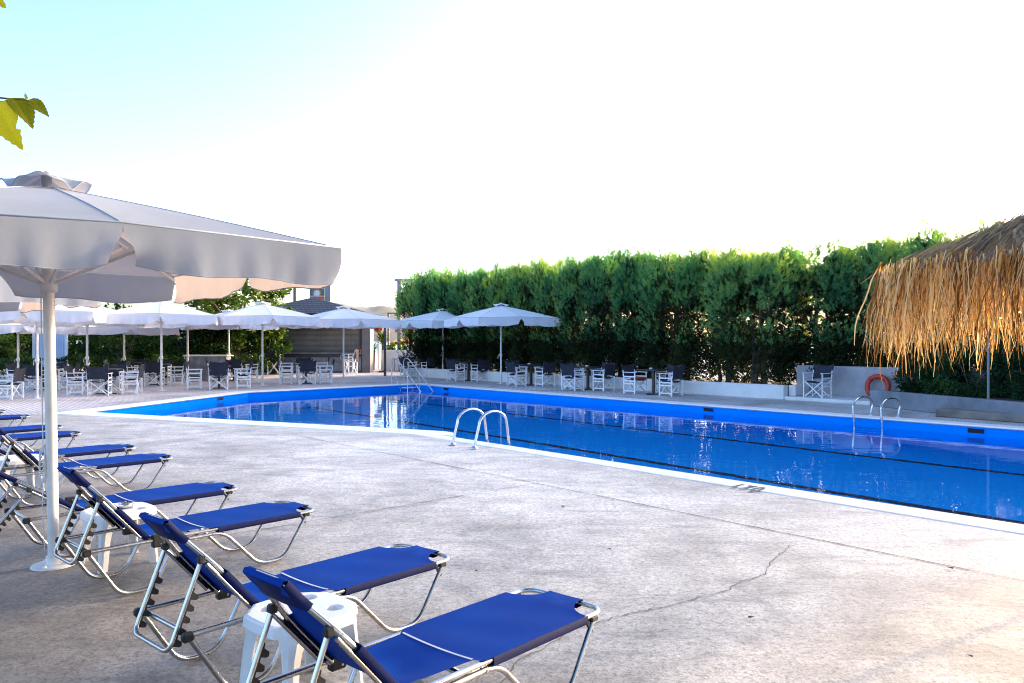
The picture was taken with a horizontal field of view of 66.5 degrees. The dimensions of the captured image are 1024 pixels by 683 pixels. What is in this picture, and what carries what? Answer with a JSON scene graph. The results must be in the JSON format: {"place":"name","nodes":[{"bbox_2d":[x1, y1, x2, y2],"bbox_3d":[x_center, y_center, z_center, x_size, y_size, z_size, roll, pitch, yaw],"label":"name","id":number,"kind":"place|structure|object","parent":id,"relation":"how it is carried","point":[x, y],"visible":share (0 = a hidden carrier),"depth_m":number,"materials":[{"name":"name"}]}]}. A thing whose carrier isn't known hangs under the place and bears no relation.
{"place":"outdoors","nodes":[
{"label":"outdoors","id":0,"kind":"place"},
{"bbox_2d":[71,303,536,340],"bbox_3d":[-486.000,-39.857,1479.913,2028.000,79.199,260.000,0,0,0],"label":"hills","id":1,"kind":"structure","parent":0,"point":[382,310],"depth_m":1553.94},
{"bbox_2d":[0,414,1023,682],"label":"pool deck","id":2,"kind":"structure","parent":0,"point":[824,612],"depth_m":5.50,"materials":[{"name":"concrete"}]},
{"bbox_2d":[0,454,44,498],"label":"side table","id":3,"kind":"object","parent":2,"relation":"on","point":[15,460],"visible":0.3,"depth_m":8.03,"materials":[{"name":"white plastic"}]},
{"bbox_2d":[0,0,48,149],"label":"mulberry tree","id":4,"kind":"object","parent":2,"relation":"on","point":[12,110],"visible":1,"depth_m":2.50,"materials":[{"name":"green plant"}]},
{"bbox_2d":[0,424,62,451],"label":"sun lounger","id":5,"kind":"object","parent":2,"relation":"on","point":[18,429],"visible":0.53,"depth_m":11.21,"materials":[{"name":"fabric"}]},
{"bbox_2d":[0,430,81,456],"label":"sun lounger","id":6,"kind":"object","parent":2,"relation":"on","point":[18,438],"visible":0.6,"depth_m":10.43,"materials":[{"name":"fabric"}]},
{"bbox_2d":[0,276,100,312],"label":"parasol","id":7,"kind":"object","parent":2,"relation":"on","point":[9,301],"visible":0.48,"depth_m":8.02,"materials":[{"name":"fabric"}]},
{"bbox_2d":[0,444,136,489],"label":"sun lounger","id":8,"kind":"object","parent":2,"relation":"on","point":[85,450],"visible":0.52,"depth_m":8.99,"materials":[{"name":"fabric"}]},
{"bbox_2d":[0,428,173,505],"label":"sun lounger","id":9,"kind":"object","parent":2,"relation":"on","point":[24,455],"visible":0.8,"depth_m":7.94,"materials":[{"name":"fabric"}]},
{"bbox_2d":[0,471,237,556],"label":"sun lounger","id":10,"kind":"object","parent":2,"relation":"on","point":[174,493],"visible":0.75,"depth_m":6.20,"materials":[{"name":"fabric"}]},
{"bbox_2d":[80,502,157,573],"bbox_3d":[-2.820,1.390,5.603,0.458,0.385,0.458,0,0,43],"label":"side table","id":11,"kind":"object","parent":2,"relation":"on","point":[136,510],"visible":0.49,"depth_m":5.50,"materials":[{"name":"white plastic"}]},
{"bbox_2d":[0,171,341,571],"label":"parasol","id":12,"kind":"object","parent":2,"relation":"on","point":[61,237],"visible":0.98,"depth_m":5.22,"materials":[{"name":"fabric"}]},
{"bbox_2d":[54,466,314,594],"bbox_3d":[-2.200,1.180,5.423,0.524,0.802,1.682,0,0,43],"label":"sun lounger","id":13,"kind":"object","parent":2,"relation":"on","point":[220,522],"visible":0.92,"depth_m":5.23,"materials":[{"name":"fabric"}]},
{"bbox_2d":[133,512,450,682],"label":"sun lounger","id":14,"kind":"object","parent":2,"relation":"on","point":[345,576],"visible":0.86,"depth_m":3.94,"materials":[{"name":"fabric"}]},
{"bbox_2d":[239,592,362,682],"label":"side table","id":15,"kind":"object","parent":2,"relation":"on","point":[339,612],"visible":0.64,"depth_m":3.47,"materials":[{"name":"white plastic"}]},
{"bbox_2d":[243,566,600,682],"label":"sun lounger","id":16,"kind":"object","parent":2,"relation":"on","point":[490,634],"visible":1,"depth_m":3.19,"materials":[{"name":"fabric"}]},
{"bbox_2d":[449,408,510,448],"bbox_3d":[-0.471,1.874,11.837,0.799,1.704,0.635,0,0,-42],"label":"pool ladder","id":17,"kind":"object","parent":2,"relation":"attached to","point":[483,416],"visible":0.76,"depth_m":11.82,"materials":[{"name":"metal"}]},
{"bbox_2d":[57,383,1023,534],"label":"pool coping","id":18,"kind":"object","parent":2,"relation":"on","point":[1009,527],"visible":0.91,"depth_m":13.89,"materials":[{"name":"white paint"}]},
{"bbox_2d":[391,358,432,391],"bbox_3d":[-3.346,1.506,27.231,0.542,1.835,2.384,0,0,-42],"label":"pool stair","id":19,"kind":"object","parent":18,"relation":"attached to","point":[407,387],"visible":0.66,"depth_m":27.51,"materials":[{"name":"metal"}]},
{"bbox_2d":[852,396,900,428],"bbox_3d":[7.462,1.925,15.990,0.952,1.585,0.675,0,0,-42],"label":"pool ladder","id":20,"kind":"object","parent":18,"relation":"attached to","point":[881,406],"visible":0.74,"depth_m":15.92,"materials":[{"name":"metal"}]},
{"bbox_2d":[500,545,789,682],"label":"deck crack","id":21,"kind":"object","parent":2,"relation":"on","point":[512,668],"visible":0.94,"depth_m":4.56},
{"bbox_2d":[307,437,1023,580],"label":"deck joint","id":22,"kind":"object","parent":2,"relation":"on","point":[718,519],"visible":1,"depth_m":6.67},
{"bbox_2d":[854,211,1023,382],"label":"thatched parasol","id":23,"kind":"object","parent":2,"relation":"on","point":[986,264],"visible":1,"depth_m":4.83,"materials":[{"name":"brown plant"}]},
{"bbox_2d":[0,360,1023,425],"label":"ground","id":24,"kind":"structure","parent":0,"point":[27,405],"depth_m":22.82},
{"bbox_2d":[0,333,19,369],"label":"garden shrub","id":25,"kind":"object","parent":24,"relation":"on","point":[4,338],"visible":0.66,"depth_m":32.65,"materials":[{"name":"green plant"}]},
{"bbox_2d":[0,366,26,399],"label":"directors chair","id":26,"kind":"object","parent":24,"relation":"on","point":[18,374],"visible":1,"depth_m":20.99,"materials":[{"name":"white paint"}]},
{"bbox_2d":[0,332,31,369],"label":"garden shrub","id":27,"kind":"object","parent":24,"relation":"on","point":[25,338],"visible":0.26,"depth_m":34.16,"materials":[{"name":"green plant"}]},
{"bbox_2d":[0,354,43,378],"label":"box bush","id":28,"kind":"object","parent":24,"relation":"on","point":[26,360],"visible":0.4,"depth_m":29.35,"materials":[{"name":"green plant"}]},
{"bbox_2d":[20,363,43,390],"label":"directors chair","id":29,"kind":"object","parent":24,"relation":"on","point":[31,370],"visible":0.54,"depth_m":24.14,"materials":[{"name":"white paint"}]},
{"bbox_2d":[0,323,78,385],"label":"parasol","id":30,"kind":"object","parent":24,"relation":"on","point":[18,328],"visible":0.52,"depth_m":26.46,"materials":[{"name":"white fabric"}]},
{"bbox_2d":[32,334,67,376],"bbox_3d":[-19.700,0.374,33.355,1.480,2.300,0.149,0,0,0],"label":"corrugated fence","id":31,"kind":"object","parent":24,"relation":"on","point":[61,345],"visible":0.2,"depth_m":33.39,"materials":[{"name":"metal"}]},
{"bbox_2d":[0,302,108,398],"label":"parasol","id":32,"kind":"object","parent":24,"relation":"on","point":[78,315],"visible":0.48,"depth_m":20.31,"materials":[{"name":"white fabric"}]},
{"bbox_2d":[63,364,89,394],"bbox_3d":[-12.702,1.104,22.818,0.590,0.888,0.585,0,0,-9],"label":"directors chair","id":33,"kind":"object","parent":24,"relation":"on","point":[69,372],"visible":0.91,"depth_m":22.71,"materials":[{"name":"white paint"}]},
{"bbox_2d":[56,354,102,379],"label":"box bush","id":34,"kind":"object","parent":24,"relation":"on","point":[66,358],"visible":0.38,"depth_m":29.47,"materials":[{"name":"green plant"}]},
{"bbox_2d":[21,306,144,389],"bbox_3d":[-13.607,0.105,25.001,3.392,2.876,3.372,0,0,-26],"label":"parasol","id":35,"kind":"object","parent":24,"relation":"on","point":[103,309],"visible":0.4,"depth_m":24.96,"materials":[{"name":"white fabric"}]},
{"bbox_2d":[68,334,99,371],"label":"garden shrub","id":36,"kind":"object","parent":24,"relation":"on","point":[72,339],"visible":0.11,"depth_m":38.04,"materials":[{"name":"green plant"}]},
{"bbox_2d":[86,365,111,395],"bbox_3d":[-11.771,1.105,22.287,0.585,0.888,0.590,0,0,-15],"label":"directors chair","id":37,"kind":"object","parent":24,"relation":"on","point":[97,372],"visible":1,"depth_m":22.10,"materials":[{"name":"white paint"}]},
{"bbox_2d":[100,363,124,392],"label":"directors chair","id":38,"kind":"object","parent":24,"relation":"on","point":[116,372],"visible":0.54,"depth_m":23.86,"materials":[{"name":"white paint"}]},
{"bbox_2d":[72,302,163,366],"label":"garden shrub","id":39,"kind":"object","parent":24,"relation":"on","point":[141,351],"visible":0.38,"depth_m":31.44,"materials":[{"name":"green plant"}]},
{"bbox_2d":[70,325,179,379],"bbox_3d":[-14.407,0.267,29.000,3.392,2.535,3.372,0,0,-34],"label":"parasol","id":40,"kind":"object","parent":24,"relation":"on","point":[93,330],"visible":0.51,"depth_m":27.75,"materials":[{"name":"white fabric"}]},
{"bbox_2d":[120,363,144,393],"bbox_3d":[-11.241,1.103,23.179,0.590,0.888,0.585,0,0,-13],"label":"directors chair","id":41,"kind":"object","parent":24,"relation":"on","point":[140,372],"visible":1,"depth_m":22.95,"materials":[{"name":"white paint"}]},
{"bbox_2d":[144,361,164,386],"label":"directors chair","id":42,"kind":"object","parent":24,"relation":"on","point":[152,367],"visible":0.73,"depth_m":26.68,"materials":[{"name":"white paint"}]},
{"bbox_2d":[99,301,217,390],"bbox_3d":[-11.007,0.082,24.501,3.325,2.925,3.306,0,0,-23],"label":"parasol","id":43,"kind":"object","parent":24,"relation":"on","point":[156,313],"visible":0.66,"depth_m":23.35,"materials":[{"name":"white fabric"}]},
{"bbox_2d":[136,354,184,379],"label":"box bush","id":44,"kind":"object","parent":24,"relation":"on","point":[175,361],"visible":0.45,"depth_m":30.45,"materials":[{"name":"green plant"}]},
{"bbox_2d":[170,360,189,384],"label":"directors chair","id":45,"kind":"object","parent":24,"relation":"on","point":[180,374],"visible":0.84,"depth_m":27.62,"materials":[{"name":"white paint"}]},
{"bbox_2d":[143,306,220,368],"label":"garden shrub","id":46,"kind":"object","parent":24,"relation":"on","point":[168,342],"visible":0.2,"depth_m":33.38,"materials":[{"name":"green plant"}]},
{"bbox_2d":[137,306,239,382],"bbox_3d":[-12.007,0.108,28.901,3.392,2.852,3.372,0,0,-26],"label":"parasol","id":47,"kind":"object","parent":24,"relation":"on","point":[219,327],"visible":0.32,"depth_m":27.90,"materials":[{"name":"white fabric"}]},
{"bbox_2d":[183,362,202,389],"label":"directors chair","id":48,"kind":"object","parent":24,"relation":"on","point":[199,380],"visible":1,"depth_m":25.14,"materials":[{"name":"white paint"}]},
{"bbox_2d":[183,355,233,379],"bbox_3d":[-12.050,1.032,31.002,1.760,0.995,0.680,0,0,0],"label":"stone counter","id":49,"kind":"object","parent":24,"relation":"on","point":[197,361],"visible":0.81,"depth_m":30.73,"materials":[{"name":"stone"}]},
{"bbox_2d":[179,329,239,358],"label":"garden shrub","id":50,"kind":"object","parent":24,"relation":"on","point":[221,348],"visible":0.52,"depth_m":33.18,"materials":[{"name":"green plant"}]},
{"bbox_2d":[209,362,228,389],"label":"directors chair","id":51,"kind":"object","parent":24,"relation":"on","point":[218,369],"visible":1,"depth_m":24.72,"materials":[{"name":"white paint"}]},
{"bbox_2d":[180,309,278,378],"bbox_3d":[-11.607,0.095,32.000,3.392,2.864,3.372,0,0,-31],"label":"parasol","id":52,"kind":"object","parent":24,"relation":"on","point":[252,327],"visible":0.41,"depth_m":31.39,"materials":[{"name":"white fabric"}]},
{"bbox_2d":[174,278,294,358],"bbox_3d":[-12.341,-1.020,35.222,5.048,5.089,5.030,0,0,0],"label":"mulberry tree","id":53,"kind":"object","parent":24,"relation":"on","point":[234,301],"visible":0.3,"depth_m":34.79,"materials":[{"name":"green plant"}]},
{"bbox_2d":[233,361,253,388],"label":"directors chair","id":54,"kind":"object","parent":24,"relation":"on","point":[236,378],"visible":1,"depth_m":25.70,"materials":[{"name":"white paint"}]},
{"bbox_2d":[238,352,271,374],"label":"box bush","id":55,"kind":"object","parent":24,"relation":"on","point":[254,358],"visible":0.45,"depth_m":33.81,"materials":[{"name":"green plant"}]},
{"bbox_2d":[208,301,320,385],"bbox_3d":[-8.726,0.057,27.300,3.325,2.962,3.306,0,0,-30],"label":"parasol","id":56,"kind":"object","parent":24,"relation":"on","point":[262,315],"visible":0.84,"depth_m":26.27,"materials":[{"name":"white fabric"}]},
{"bbox_2d":[238,327,294,374],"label":"garden shrub","id":57,"kind":"object","parent":24,"relation":"on","point":[256,349],"visible":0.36,"depth_m":35.54,"materials":[{"name":"green plant"}]},
{"bbox_2d":[298,361,315,384],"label":"directors chair","id":58,"kind":"object","parent":24,"relation":"on","point":[307,366],"visible":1,"depth_m":27.53,"materials":[{"name":"white paint"}]},
{"bbox_2d":[310,285,330,313],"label":"sign board","id":59,"kind":"object","parent":24,"relation":"on","point":[324,294],"visible":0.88,"depth_m":41.45,"materials":[{"name":"multicoloured plastic"}]},
{"bbox_2d":[264,298,385,372],"bbox_3d":[-9.977,-0.351,40.019,6.355,3.720,5.600,0,0,0],"label":"beach bar","id":60,"kind":"object","parent":24,"relation":"on","point":[319,346],"visible":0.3,"depth_m":38.15,"materials":[{"name":"paint"}]},
{"bbox_2d":[288,305,400,381],"bbox_3d":[-6.346,0.083,29.399,3.325,2.901,3.306,0,0,-35],"label":"parasol","id":61,"kind":"object","parent":24,"relation":"on","point":[343,317],"visible":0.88,"depth_m":28.51,"materials":[{"name":"white fabric"}]},
{"bbox_2d":[391,308,470,368],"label":"parasol","id":62,"kind":"object","parent":24,"relation":"on","point":[433,319],"visible":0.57,"depth_m":31.50,"materials":[{"name":"white fabric"}]},
{"bbox_2d":[445,358,464,381],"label":"directors chair","id":63,"kind":"object","parent":24,"relation":"on","point":[450,364],"visible":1,"depth_m":29.86,"materials":[{"name":"white paint"}]},
{"bbox_2d":[471,358,490,381],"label":"directors chair","id":64,"kind":"object","parent":24,"relation":"on","point":[483,364],"visible":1,"depth_m":29.69,"materials":[{"name":"white paint"}]},
{"bbox_2d":[444,303,560,383],"bbox_3d":[-0.406,0.061,28.400,3.325,2.949,3.306,0,0,-27],"label":"parasol","id":65,"kind":"object","parent":24,"relation":"on","point":[500,315],"visible":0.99,"depth_m":27.36,"materials":[{"name":"white fabric"}]},
{"bbox_2d":[504,360,526,386],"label":"directors chair","id":66,"kind":"object","parent":24,"relation":"on","point":[511,367],"visible":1,"depth_m":26.78,"materials":[{"name":"white paint"}]},
{"bbox_2d":[534,361,556,386],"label":"directors chair","id":67,"kind":"object","parent":24,"relation":"on","point":[548,367],"visible":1,"depth_m":26.68,"materials":[{"name":"white paint"}]},
{"bbox_2d":[560,362,584,390],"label":"directors chair","id":68,"kind":"object","parent":24,"relation":"on","point":[569,370],"visible":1,"depth_m":24.41,"materials":[{"name":"white paint"}]},
{"bbox_2d":[406,367,787,399],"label":"planter wall","id":69,"kind":"structure","parent":24,"relation":"on","point":[758,391],"depth_m":22.99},
{"bbox_2d":[591,362,616,390],"bbox_3d":[2.903,1.100,24.472,0.585,0.888,0.590,0,0,-44],"label":"directors chair","id":70,"kind":"object","parent":24,"relation":"on","point":[609,370],"visible":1,"depth_m":24.36,"materials":[{"name":"white paint"}]},
{"bbox_2d":[621,363,646,393],"bbox_3d":[3.644,1.103,23.289,0.585,0.888,0.590,0,0,-41],"label":"directors chair","id":71,"kind":"object","parent":24,"relation":"on","point":[628,371],"visible":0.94,"depth_m":23.27,"materials":[{"name":"white paint"}]},
{"bbox_2d":[492,369,796,395],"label":"planter soil","id":72,"kind":"structure","parent":24,"relation":"on","point":[723,380],"depth_m":24.91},
{"bbox_2d":[393,266,453,372],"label":"hedge shrub","id":73,"kind":"object","parent":72,"relation":"in","point":[403,303],"visible":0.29,"depth_m":34.68,"materials":[{"name":"green plant"}]},
{"bbox_2d":[406,265,473,368],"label":"hedge shrub","id":74,"kind":"object","parent":72,"relation":"in","point":[419,286],"visible":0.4,"depth_m":33.26,"materials":[{"name":"green plant"}]},
{"bbox_2d":[427,271,474,369],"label":"hedge shrub","id":75,"kind":"object","parent":72,"relation":"in","point":[449,338],"visible":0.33,"depth_m":32.31,"materials":[{"name":"green plant"}]},
{"bbox_2d":[443,258,512,371],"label":"hedge shrub","id":76,"kind":"object","parent":72,"relation":"in","point":[483,273],"visible":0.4,"depth_m":31.49,"materials":[{"name":"green plant"}]},
{"bbox_2d":[462,264,517,371],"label":"hedge shrub","id":77,"kind":"object","parent":72,"relation":"in","point":[483,353],"visible":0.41,"depth_m":30.44,"materials":[{"name":"green plant"}]},
{"bbox_2d":[485,259,547,372],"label":"hedge shrub","id":78,"kind":"object","parent":72,"relation":"in","point":[525,340],"visible":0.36,"depth_m":29.53,"materials":[{"name":"green plant"}]},
{"bbox_2d":[498,249,577,373],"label":"hedge shrub","id":79,"kind":"object","parent":72,"relation":"in","point":[513,274],"visible":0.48,"depth_m":28.62,"materials":[{"name":"green plant"}]},
{"bbox_2d":[530,255,592,375],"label":"hedge shrub","id":80,"kind":"object","parent":72,"relation":"in","point":[566,358],"visible":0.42,"depth_m":27.79,"materials":[{"name":"green plant"}]},
{"bbox_2d":[550,244,626,376],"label":"hedge shrub","id":81,"kind":"object","parent":72,"relation":"in","point":[571,271],"visible":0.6,"depth_m":26.72,"materials":[{"name":"green plant"}]},
{"bbox_2d":[577,239,663,377],"bbox_3d":[3.796,-0.886,26.342,2.491,5.068,3.220,0,0,-42],"label":"hedge shrub","id":82,"kind":"object","parent":72,"relation":"in","point":[605,350],"visible":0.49,"depth_m":25.77,"materials":[{"name":"green plant"}]},
{"bbox_2d":[609,245,696,378],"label":"hedge shrub","id":83,"kind":"object","parent":72,"relation":"in","point":[619,305],"visible":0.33,"depth_m":25.08,"materials":[{"name":"green plant"}]},
{"bbox_2d":[631,249,721,380],"bbox_3d":[5.384,-0.730,24.475,2.874,4.590,2.859,0,0,-42],"label":"hedge shrub","id":84,"kind":"object","parent":72,"relation":"in","point":[681,279],"visible":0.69,"depth_m":23.85,"materials":[{"name":"green plant"}]},
{"bbox_2d":[671,237,764,382],"bbox_3d":[6.430,-0.824,23.552,2.640,4.774,2.766,0,0,-42],"label":"hedge shrub","id":85,"kind":"object","parent":72,"relation":"in","point":[706,254],"visible":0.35,"depth_m":23.26,"materials":[{"name":"green plant"}]},
{"bbox_2d":[699,238,821,385],"bbox_3d":[7.164,-0.687,22.448,2.920,4.529,3.220,0,0,-42],"label":"hedge shrub","id":86,"kind":"object","parent":72,"relation":"in","point":[765,268],"visible":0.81,"depth_m":21.91,"materials":[{"name":"green plant"}]},
{"bbox_2d":[754,230,872,384],"bbox_3d":[8.732,-0.713,22.139,3.008,4.727,3.547,0,0,-42],"label":"hedge shrub","id":87,"kind":"object","parent":72,"relation":"in","point":[834,256],"visible":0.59,"depth_m":21.22,"materials":[{"name":"green plant"}]},
{"bbox_2d":[655,363,681,393],"bbox_3d":[4.636,1.103,23.205,0.590,0.888,0.585,0,0,-35],"label":"directors chair","id":88,"kind":"object","parent":24,"relation":"on","point":[668,372],"visible":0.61,"depth_m":23.27,"materials":[{"name":"white paint"}]},
{"bbox_2d":[657,365,685,396],"bbox_3d":[4.560,1.105,22.259,0.585,0.888,0.590,0,0,-44],"label":"directors chair","id":89,"kind":"object","parent":24,"relation":"on","point":[677,372],"visible":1,"depth_m":22.16,"materials":[{"name":"white paint"}]},
{"bbox_2d":[785,395,869,404],"bbox_3d":[8.364,1.504,20.141,1.040,0.100,2.330,0,0,-42],"label":"terrace step","id":90,"kind":"object","parent":24,"relation":"on","point":[836,399],"visible":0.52,"depth_m":19.93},
{"bbox_2d":[803,363,833,398],"bbox_3d":[7.948,1.010,20.273,0.590,0.888,0.585,0,0,-37],"label":"directors chair","id":91,"kind":"object","parent":90,"relation":"on","point":[822,372],"visible":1,"depth_m":20.32,"materials":[{"name":"white paint"}]},
{"bbox_2d":[805,242,911,366],"bbox_3d":[9.641,-0.613,21.187,2.396,4.355,3.161,0,0,-42],"label":"hedge shrub","id":92,"kind":"object","parent":24,"relation":"on","point":[858,351],"visible":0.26,"depth_m":20.80,"materials":[{"name":"green plant"}]},
{"bbox_2d":[797,365,1023,397],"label":"garden wall","id":93,"kind":"structure","parent":24,"relation":"on","point":[848,381],"depth_m":20.36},
{"bbox_2d":[865,374,890,396],"bbox_3d":[9.216,1.135,19.686,0.132,0.644,0.644,13,-9,-41],"label":"life ring","id":94,"kind":"object","parent":93,"relation":"attached to","point":[870,379],"visible":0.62,"depth_m":19.71,"materials":[{"name":"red plastic"}]},
{"bbox_2d":[852,214,971,367],"bbox_3d":[10.534,-0.829,20.244,2.358,4.808,3.190,0,0,-42],"label":"hedge shrub","id":95,"kind":"object","parent":24,"relation":"on","point":[872,249],"visible":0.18,"depth_m":20.29,"materials":[{"name":"green plant"}]},
{"bbox_2d":[870,390,1023,414],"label":"cement planter","id":96,"kind":"object","parent":24,"relation":"on","point":[929,403],"visible":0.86,"depth_m":16.95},
{"bbox_2d":[892,218,1021,369],"bbox_3d":[11.299,-0.702,19.346,2.920,4.547,3.243,0,0,-42],"label":"hedge shrub","id":97,"kind":"object","parent":24,"relation":"on","point":[922,345],"visible":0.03,"depth_m":19.06,"materials":[{"name":"green plant"}]},
{"bbox_2d":[936,407,1023,422],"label":"cement ledge","id":98,"kind":"object","parent":24,"relation":"on","point":[949,412],"visible":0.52,"depth_m":15.61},
{"bbox_2d":[959,213,1023,369],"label":"hedge shrub","id":99,"kind":"object","parent":24,"relation":"on","point":[980,221],"visible":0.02,"depth_m":18.35,"materials":[{"name":"green plant"}]},
{"bbox_2d":[0,0,1023,336],"label":"sky","id":100,"kind":"structure","parent":0,"point":[401,136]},
{"bbox_2d":[382,350,698,372],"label":"boundary wall","id":101,"kind":"structure","parent":0,"point":[391,355],"depth_m":40.28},
{"bbox_2d":[135,389,1023,523],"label":"pool water","id":102,"kind":"structure","parent":0,"point":[974,476],"depth_m":13.62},
{"bbox_2d":[892,390,1023,401],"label":"planter soil","id":103,"kind":"structure","parent":0,"point":[1004,398],"depth_m":16.88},
{"bbox_2d":[891,355,951,392],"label":"bush","id":104,"kind":"object","parent":103,"relation":"in","point":[908,385],"visible":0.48,"depth_m":18.77,"materials":[{"name":"green plant"}]},
{"bbox_2d":[912,346,969,394],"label":"bush","id":105,"kind":"object","parent":103,"relation":"in","point":[925,377],"visible":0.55,"depth_m":18.20,"materials":[{"name":"green plant"}]},
{"bbox_2d":[928,336,1016,397],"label":"bush","id":106,"kind":"object","parent":103,"relation":"in","point":[954,386],"visible":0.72,"depth_m":17.34,"materials":[{"name":"green plant"}]},
{"bbox_2d":[998,336,1023,399],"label":"bush","id":107,"kind":"object","parent":103,"relation":"in","point":[1017,362],"visible":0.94,"depth_m":16.50,"materials":[{"name":"green plant"}]},
{"label":"pool floor","id":108,"kind":"structure","parent":0,"visible":0},
{"bbox_2d":[101,385,1023,439],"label":"pool wall","id":109,"kind":"structure","parent":108,"relation":"on","point":[1009,434],"depth_m":19.43,"materials":[{"name":"tile"}]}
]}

